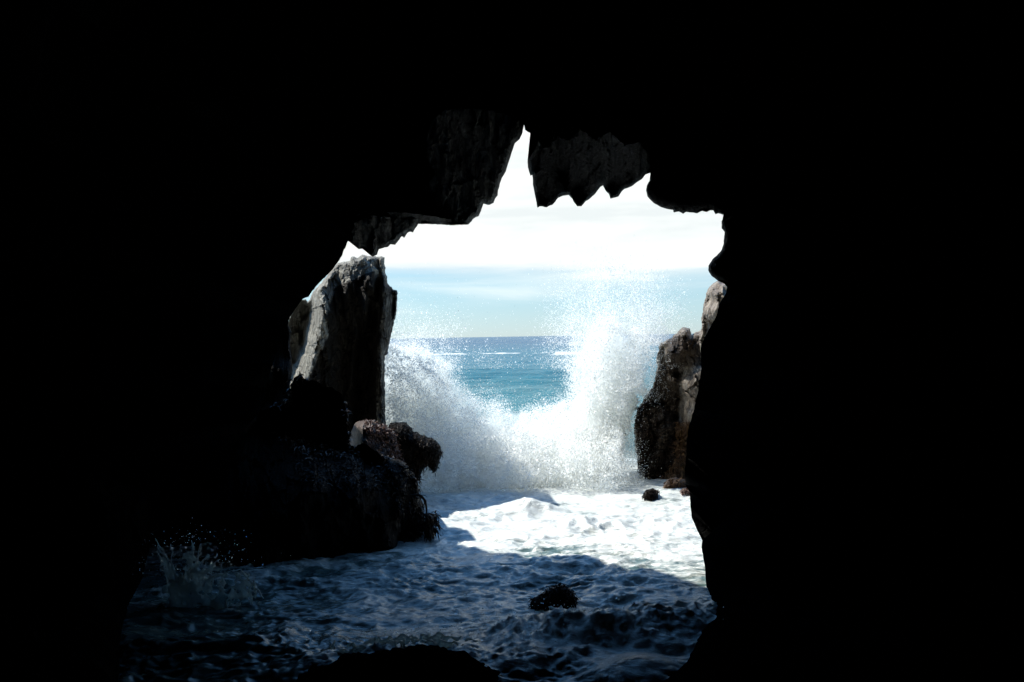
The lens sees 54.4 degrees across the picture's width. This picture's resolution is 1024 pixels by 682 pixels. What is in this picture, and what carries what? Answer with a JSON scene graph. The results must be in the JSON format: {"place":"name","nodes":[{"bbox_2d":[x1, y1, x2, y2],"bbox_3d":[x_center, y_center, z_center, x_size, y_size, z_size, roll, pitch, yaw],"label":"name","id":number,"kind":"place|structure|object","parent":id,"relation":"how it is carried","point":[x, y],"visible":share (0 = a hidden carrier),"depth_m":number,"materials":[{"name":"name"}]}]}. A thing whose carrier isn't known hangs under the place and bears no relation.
{"place":"outdoors","nodes":[
{"label":"outdoors","id":0,"kind":"place"},
{"bbox_2d":[118,334,717,681],"bbox_3d":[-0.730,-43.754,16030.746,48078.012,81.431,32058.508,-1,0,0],"label":"sea","id":1,"kind":"structure","parent":0,"point":[630,549],"depth_m":11.95,"materials":[{"name":"liquid"}]},
{"bbox_2d":[133,510,290,608],"bbox_3d":[-3.753,2.563,11.236,2.584,1.264,1.831,-1,0,0],"label":"water splash","id":2,"kind":"object","parent":1,"relation":"on","point":[178,588],"visible":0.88,"depth_m":11.15,"materials":[{"name":"liquid"}]},
{"bbox_2d":[216,373,426,566],"bbox_3d":[-2.957,2.251,15.527,3.487,3.586,4.651,-1,0,-19],"label":"rock ledge","id":3,"kind":"object","parent":1,"relation":"in","point":[306,479],"visible":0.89,"depth_m":13.95,"materials":[{"name":"black stone"}]},
{"bbox_2d":[350,419,404,461],"bbox_3d":[-2.371,1.793,17.052,1.050,0.960,1.520,-1,0,0],"label":"boulder","id":4,"kind":"object","parent":3,"relation":"on","point":[375,435],"visible":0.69,"depth_m":16.73,"materials":[{"name":"grey stone"}]},
{"bbox_2d":[388,422,443,478],"bbox_3d":[-1.740,2.062,17.840,1.092,1.270,1.273,-1,0,0],"label":"rock","id":5,"kind":"object","parent":3,"relation":"on","point":[421,453],"visible":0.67,"depth_m":17.38,"materials":[{"name":"stone"}]},
{"bbox_2d":[410,494,442,541],"bbox_3d":[-1.246,2.667,14.843,0.522,0.830,0.686,-1,0,0],"label":"kelp","id":6,"kind":"object","parent":3,"relation":"on","point":[428,524],"visible":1,"depth_m":14.69},
{"bbox_2d":[288,255,397,436],"bbox_3d":[-3.603,0.354,19.736,2.756,4.185,2.441,-1,0,0],"label":"sea stack","id":7,"kind":"object","parent":1,"relation":"in","point":[341,322],"visible":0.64,"depth_m":19.21,"materials":[{"name":"grey stone"}]},
{"bbox_2d":[234,621,556,652],"bbox_3d":[-1.280,2.831,9.260,4.361,0.705,1.761,-1,0,0],"label":"water splash","id":8,"kind":"object","parent":1,"relation":"on","point":[439,638],"visible":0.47,"depth_m":9.32,"materials":[{"name":"blue liquid"}]},
{"bbox_2d":[294,644,501,681],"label":"rock","id":9,"kind":"object","parent":1,"relation":"in","point":[425,663],"visible":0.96,"depth_m":8.53,"materials":[{"name":"black stone"}]},
{"bbox_2d":[384,195,697,492],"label":"breaking wave","id":10,"kind":"object","parent":1,"relation":"on","point":[586,443],"visible":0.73,"depth_m":20.48,"materials":[{"name":"liquid"}]},
{"bbox_2d":[528,582,580,610],"bbox_3d":[0.440,2.889,11.009,0.676,0.527,0.822,-1,0,0],"label":"rock","id":11,"kind":"object","parent":1,"relation":"in","point":[556,594],"visible":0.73,"depth_m":10.74,"materials":[{"name":"black stone"}]},
{"bbox_2d":[406,598,723,632],"bbox_3d":[0.533,2.826,10.007,3.232,0.804,1.972,-1,0,0],"label":"water splash","id":12,"kind":"object","parent":1,"relation":"on","point":[551,607],"visible":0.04,"depth_m":9.93,"materials":[{"name":"blue liquid"}]},
{"bbox_2d":[641,488,659,500],"bbox_3d":[2.521,2.807,18.127,0.368,0.310,0.638,-1,0,0],"label":"rock","id":13,"kind":"object","parent":1,"relation":"in","point":[651,494],"visible":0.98,"depth_m":17.95,"materials":[{"name":"black stone"}]},
{"bbox_2d":[634,327,701,479],"bbox_3d":[3.631,1.510,21.265,2.098,3.607,3.223,-1,0,11],"label":"cliff rock","id":14,"kind":"object","parent":1,"relation":"in","point":[665,428],"visible":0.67,"depth_m":20.54,"materials":[{"name":"stone"}]},
{"bbox_2d":[699,281,726,351],"bbox_3d":[4.263,-0.436,20.053,0.991,1.557,1.867,-1,0,11],"label":"rock","id":15,"kind":"object","parent":14,"relation":"on","point":[716,292],"visible":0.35,"depth_m":19.64,"materials":[{"name":"grey stone"}]},
{"bbox_2d":[663,477,685,488],"bbox_3d":[3.199,2.794,19.265,0.656,0.347,0.624,-1,0,0],"label":"rock","id":16,"kind":"object","parent":1,"relation":"in","point":[674,482],"visible":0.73,"depth_m":19.06,"materials":[{"name":"brown stone"}]},
{"bbox_2d":[679,487,689,495],"bbox_3d":[3.225,2.955,18.605,0.415,0.484,0.642,-1,0,0],"label":"rock","id":17,"kind":"object","parent":1,"relation":"in","point":[683,491],"visible":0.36,"depth_m":18.41,"materials":[{"name":"brown stone"}]},
{"bbox_2d":[0,0,1023,681],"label":"sea cave","id":18,"kind":"structure","parent":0,"point":[196,196],"depth_m":12.13},
{"bbox_2d":[302,127,724,338],"label":"sky","id":19,"kind":"structure","parent":0,"point":[501,244],"materials":[{"name":"white"}]}
]}

